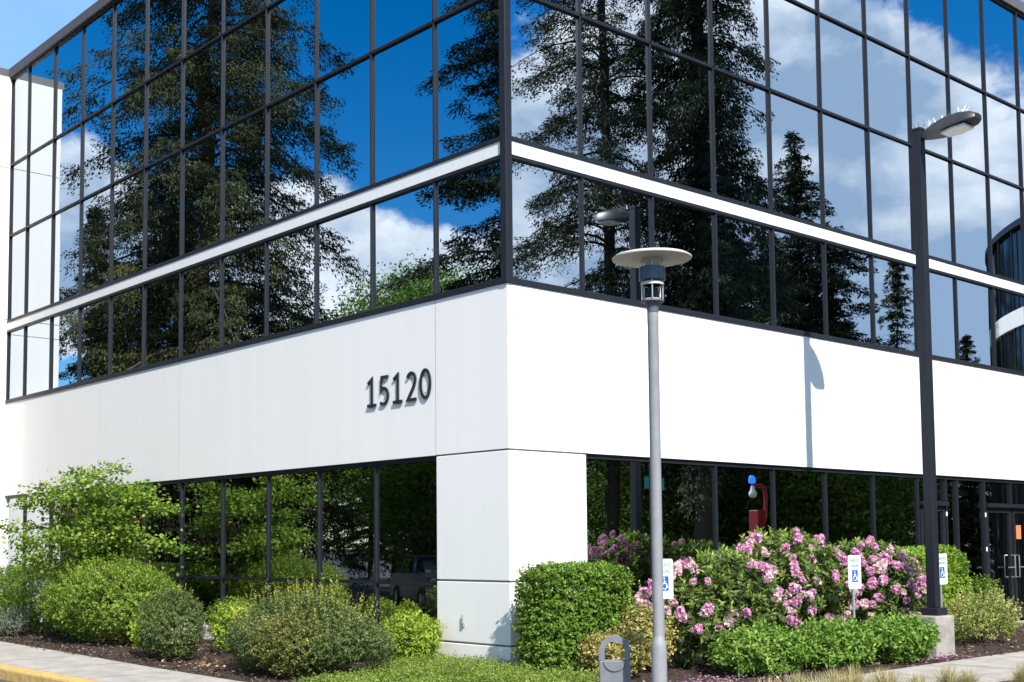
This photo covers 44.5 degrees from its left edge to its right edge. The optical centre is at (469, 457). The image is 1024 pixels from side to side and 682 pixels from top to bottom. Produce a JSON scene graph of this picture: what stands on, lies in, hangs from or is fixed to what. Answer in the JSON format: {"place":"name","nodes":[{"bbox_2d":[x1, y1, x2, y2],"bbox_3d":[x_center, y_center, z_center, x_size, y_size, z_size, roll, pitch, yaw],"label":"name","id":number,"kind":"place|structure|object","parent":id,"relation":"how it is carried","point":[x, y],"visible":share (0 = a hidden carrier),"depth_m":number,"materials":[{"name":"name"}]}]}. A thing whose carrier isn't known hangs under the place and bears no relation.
{"place":"outdoors","nodes":[
{"label":"outdoors","id":0,"kind":"place"},
{"bbox_2d":[0,621,651,681],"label":"mulch bed","id":1,"kind":"object","parent":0,"point":[184,667],"visible":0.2,"depth_m":18.32,"materials":[{"name":"brown wood"}]},
{"bbox_2d":[0,603,31,637],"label":"grey plant","id":2,"kind":"object","parent":1,"relation":"on","point":[14,625],"visible":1,"depth_m":22.82,"materials":[{"name":"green plant"}]},
{"bbox_2d":[0,564,117,632],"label":"shrub","id":3,"kind":"object","parent":1,"relation":"on","point":[21,595],"visible":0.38,"depth_m":23.91,"materials":[{"name":"green plant"}]},
{"bbox_2d":[0,458,205,637],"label":"vine maple","id":4,"kind":"object","parent":1,"relation":"on","point":[111,514],"visible":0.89,"depth_m":21.92,"materials":[{"name":"green plant"}]},
{"bbox_2d":[32,550,185,644],"bbox_3d":[-6.173,2.405,21.483,2.196,1.613,3.782,3,-5,-41],"label":"mounded shrub","id":5,"kind":"object","parent":1,"relation":"on","point":[60,597],"visible":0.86,"depth_m":20.67,"materials":[{"name":"green plant"}]},
{"bbox_2d":[127,609,172,655],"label":"leafy weed","id":6,"kind":"object","parent":1,"relation":"on","point":[137,641],"visible":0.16,"depth_m":18.58,"materials":[{"name":"green plant"}]},
{"bbox_2d":[132,582,207,661],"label":"rounded shrub","id":7,"kind":"object","parent":1,"relation":"on","point":[176,643],"visible":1,"depth_m":17.68,"materials":[{"name":"green plant"}]},
{"bbox_2d":[159,658,255,669],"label":"fallen leaves","id":8,"kind":"object","parent":1,"relation":"on","point":[202,664],"visible":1,"depth_m":16.64,"materials":[{"name":"brown plant"}]},
{"bbox_2d":[209,597,252,653],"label":"lime shrub","id":9,"kind":"object","parent":1,"relation":"on","point":[217,626],"visible":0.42,"depth_m":18.81,"materials":[{"name":"green plant"}]},
{"bbox_2d":[204,595,260,640],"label":"hedge","id":10,"kind":"object","parent":1,"relation":"on","point":[216,606],"visible":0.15,"depth_m":20.71,"materials":[{"name":"green plant"}]},
{"bbox_2d":[243,603,334,679],"bbox_3d":[-2.214,2.260,15.339,0.921,0.953,1.440,3,-5,-41],"label":"bronze shrub","id":11,"kind":"object","parent":1,"relation":"on","point":[287,668],"visible":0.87,"depth_m":15.07,"materials":[{"name":"green plant"}]},
{"bbox_2d":[220,572,396,674],"bbox_3d":[-2.073,2.117,15.869,1.841,1.334,2.910,3,-5,-41],"label":"spreading shrub","id":12,"kind":"object","parent":1,"relation":"on","point":[342,624],"visible":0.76,"depth_m":15.38,"materials":[{"name":"green plant"}]},
{"bbox_2d":[382,605,446,660],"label":"lime shrub","id":13,"kind":"object","parent":1,"relation":"on","point":[427,643],"visible":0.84,"depth_m":16.83,"materials":[{"name":"green plant"}]},
{"bbox_2d":[293,651,598,681],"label":"ground cover","id":14,"kind":"object","parent":1,"relation":"on","point":[407,667],"visible":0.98,"depth_m":14.54,"materials":[{"name":"green plant"}]},
{"bbox_2d":[511,558,635,675],"bbox_3d":[1.347,2.013,15.806,1.692,1.482,0.921,3,-5,-41],"label":"clipped hedge","id":15,"kind":"object","parent":1,"relation":"on","point":[573,617],"visible":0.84,"depth_m":15.38,"materials":[{"name":"green plant"}]},
{"bbox_2d":[0,641,1023,681],"bbox_3d":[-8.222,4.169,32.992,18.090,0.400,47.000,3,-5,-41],"label":"sidewalk","id":16,"kind":"structure","parent":0,"point":[106,669],"depth_m":16.05,"materials":[{"name":"concrete"}]},
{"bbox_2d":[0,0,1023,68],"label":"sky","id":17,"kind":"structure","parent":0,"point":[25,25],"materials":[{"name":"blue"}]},
{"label":"verge mulch","id":18,"kind":"structure","parent":0,"visible":0},
{"bbox_2d":[599,635,630,681],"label":"loop bollard","id":19,"kind":"object","parent":18,"relation":"on","point":[614,670],"visible":1,"depth_m":9.80,"materials":[{"name":"grey metal"}]},
{"bbox_2d":[612,248,691,681],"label":"path lamp","id":20,"kind":"object","parent":18,"relation":"on","point":[651,264],"visible":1,"depth_m":9.39,"materials":[{"name":"grey paint"},{"name":"glass"},{"name":"brushed steel"}]},
{"bbox_2d":[773,670,813,681],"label":"grass tuft","id":21,"kind":"object","parent":18,"relation":"on","point":[793,679],"visible":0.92,"depth_m":11.59,"materials":[{"name":"plant"}]},
{"bbox_2d":[796,672,840,681],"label":"grass tuft","id":22,"kind":"object","parent":18,"relation":"on","point":[821,679],"visible":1,"depth_m":11.24,"materials":[{"name":"plant"}]},
{"bbox_2d":[816,667,859,681],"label":"grass tuft","id":23,"kind":"object","parent":18,"relation":"on","point":[837,675],"visible":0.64,"depth_m":11.73,"materials":[{"name":"plant"}]},
{"bbox_2d":[819,662,878,681],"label":"grass tuft","id":24,"kind":"object","parent":18,"relation":"on","point":[853,667],"visible":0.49,"depth_m":12.02,"materials":[{"name":"plant"}]},
{"bbox_2d":[829,670,876,681],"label":"grass tuft","id":25,"kind":"object","parent":18,"relation":"on","point":[847,678],"visible":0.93,"depth_m":11.44,"materials":[{"name":"plant"}]},
{"bbox_2d":[857,668,910,681],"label":"grass tuft","id":26,"kind":"object","parent":18,"relation":"on","point":[885,679],"visible":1,"depth_m":11.80,"materials":[{"name":"plant"}]},
{"bbox_2d":[867,667,906,681],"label":"grass tuft","id":27,"kind":"object","parent":18,"relation":"on","point":[879,672],"visible":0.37,"depth_m":12.29,"materials":[{"name":"plant"}]},
{"bbox_2d":[901,671,938,681],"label":"grass tuft","id":28,"kind":"object","parent":18,"relation":"on","point":[915,678],"visible":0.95,"depth_m":12.15,"materials":[{"name":"plant"}]},
{"bbox_2d":[925,663,976,681],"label":"grass tuft","id":29,"kind":"object","parent":18,"relation":"on","point":[946,677],"visible":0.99,"depth_m":12.44,"materials":[{"name":"plant"}]},
{"bbox_2d":[950,665,983,681],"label":"grass tuft","id":30,"kind":"object","parent":18,"relation":"on","point":[970,678],"visible":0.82,"depth_m":12.85,"materials":[{"name":"plant"}]},
{"bbox_2d":[1000,664,1023,681],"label":"grass tuft","id":31,"kind":"object","parent":18,"relation":"on","point":[1019,677],"visible":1,"depth_m":13.24,"materials":[{"name":"plant"}]},
{"label":"ground","id":32,"kind":"structure","parent":0,"visible":0},
{"bbox_2d":[0,664,101,681],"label":"kerb","id":33,"kind":"structure","parent":32,"relation":"on","point":[13,673],"depth_m":15.83,"materials":[{"name":"yellow paint"}]},
{"bbox_2d":[0,0,1023,668],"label":"office building","id":34,"kind":"structure","parent":32,"relation":"on","point":[344,292],"depth_m":20.59,"materials":[{"name":"white paint"}]},
{"bbox_2d":[919,506,945,568],"bbox_3d":[8.694,2.033,23.421,0.900,2.240,0.060,3,-5,-41],"label":"door","id":35,"kind":"structure","parent":34,"relation":"in","point":[941,509],"depth_m":23.65,"materials":[{"name":"black glass"}]},
{"bbox_2d":[986,508,1015,618],"bbox_3d":[10.670,2.136,25.077,1.060,2.240,0.144,3,-5,-41],"label":"door","id":36,"kind":"structure","parent":34,"relation":"in","point":[999,520],"depth_m":25.20,"materials":[{"name":"black glass"}]},
{"bbox_2d":[1011,509,1023,618],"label":"door","id":37,"kind":"structure","parent":34,"relation":"in","point":[1017,515],"depth_m":25.66,"materials":[{"name":"black glass"}]},
{"bbox_2d":[0,623,1023,681],"bbox_3d":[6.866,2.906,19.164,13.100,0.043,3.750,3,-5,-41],"label":"front mulch bed","id":38,"kind":"object","parent":32,"relation":"on","point":[979,648],"visible":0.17,"depth_m":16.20,"materials":[{"name":"brown wood"}]},
{"bbox_2d":[576,625,650,675],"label":"variegated shrub","id":39,"kind":"object","parent":38,"relation":"on","point":[640,653],"visible":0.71,"depth_m":14.94,"materials":[{"name":"yellow plant"}]},
{"bbox_2d":[609,580,683,672],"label":"variegated shrub","id":40,"kind":"object","parent":38,"relation":"on","point":[643,614],"visible":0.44,"depth_m":15.61,"materials":[{"name":"yellow plant"}]},
{"bbox_2d":[663,559,672,637],"bbox_3d":[2.219,1.958,14.225,0.304,1.602,0.064,3,-5,-41],"label":"parking sign","id":41,"kind":"object","parent":38,"relation":"on","point":[667,578],"visible":0.45,"depth_m":14.29,"materials":[{"name":"metal"}]},
{"bbox_2d":[633,544,797,668],"bbox_3d":[3.277,1.976,16.420,2.419,1.684,1.567,3,-5,-41],"label":"rhododendron","id":42,"kind":"object","parent":38,"relation":"on","point":[714,579],"visible":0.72,"depth_m":16.02,"materials":[{"name":"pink plant"}]},
{"bbox_2d":[704,619,818,678],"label":"fresh green shrub","id":43,"kind":"object","parent":38,"relation":"on","point":[742,650],"visible":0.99,"depth_m":15.05,"materials":[{"name":"green plant"}]},
{"bbox_2d":[713,526,859,646],"bbox_3d":[4.487,1.914,17.866,2.454,1.896,1.736,3,-5,-41],"label":"rhododendron","id":44,"kind":"object","parent":38,"relation":"on","point":[775,552],"visible":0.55,"depth_m":17.48,"materials":[{"name":"pink plant"}]},
{"bbox_2d":[644,653,980,681],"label":"fallen petals","id":45,"kind":"object","parent":38,"relation":"on","point":[953,655],"visible":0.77,"depth_m":14.69,"materials":[{"name":"pink plant"}]},
{"bbox_2d":[785,615,878,670],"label":"fresh green shrub","id":46,"kind":"object","parent":38,"relation":"on","point":[848,641],"visible":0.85,"depth_m":15.85,"materials":[{"name":"green plant"}]},
{"bbox_2d":[848,555,860,622],"bbox_3d":[5.216,2.127,16.914,0.304,1.602,0.064,3,-5,-41],"label":"parking sign","id":47,"kind":"object","parent":38,"relation":"on","point":[854,572],"visible":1,"depth_m":16.93,"materials":[{"name":"metal"}]},
{"bbox_2d":[811,535,926,627],"bbox_3d":[6.072,2.059,19.025,2.212,1.749,1.721,3,-5,-41],"label":"rhododendron","id":48,"kind":"object","parent":38,"relation":"on","point":[880,562],"visible":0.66,"depth_m":18.45,"materials":[{"name":"pink plant"}]},
{"bbox_2d":[859,610,941,664],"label":"fresh green shrub","id":49,"kind":"object","parent":38,"relation":"on","point":[900,636],"visible":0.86,"depth_m":16.56,"materials":[{"name":"green plant"}]},
{"bbox_2d":[872,544,973,636],"bbox_3d":[7.643,2.270,21.116,1.943,1.631,1.125,3,-5,-41],"label":"clipped hedge","id":50,"kind":"object","parent":38,"relation":"on","point":[953,587],"visible":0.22,"depth_m":20.98,"materials":[{"name":"green plant"}]},
{"bbox_2d":[939,554,947,606],"bbox_3d":[7.011,2.228,18.535,0.304,1.602,0.064,3,-5,-41],"label":"parking sign","id":51,"kind":"object","parent":38,"relation":"on","point":[943,568],"visible":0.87,"depth_m":18.57,"materials":[{"name":"metal"}]},
{"bbox_2d":[909,106,981,656],"bbox_3d":[6.793,-0.968,17.875,0.526,8.088,1.230,3,-5,-41],"label":"parking lot light","id":52,"kind":"object","parent":38,"relation":"on","point":[955,124],"visible":0.91,"depth_m":18.05,"materials":[{"name":"metal"}]},
{"bbox_2d":[942,583,1023,643],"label":"variegated shrub","id":53,"kind":"object","parent":38,"relation":"on","point":[980,627],"visible":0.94,"depth_m":19.55,"materials":[{"name":"green plant"}]},
{"bbox_2d":[961,573,1005,629],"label":"foundation shrub","id":54,"kind":"object","parent":38,"relation":"on","point":[979,582],"visible":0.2,"depth_m":22.34,"materials":[{"name":"green plant"}]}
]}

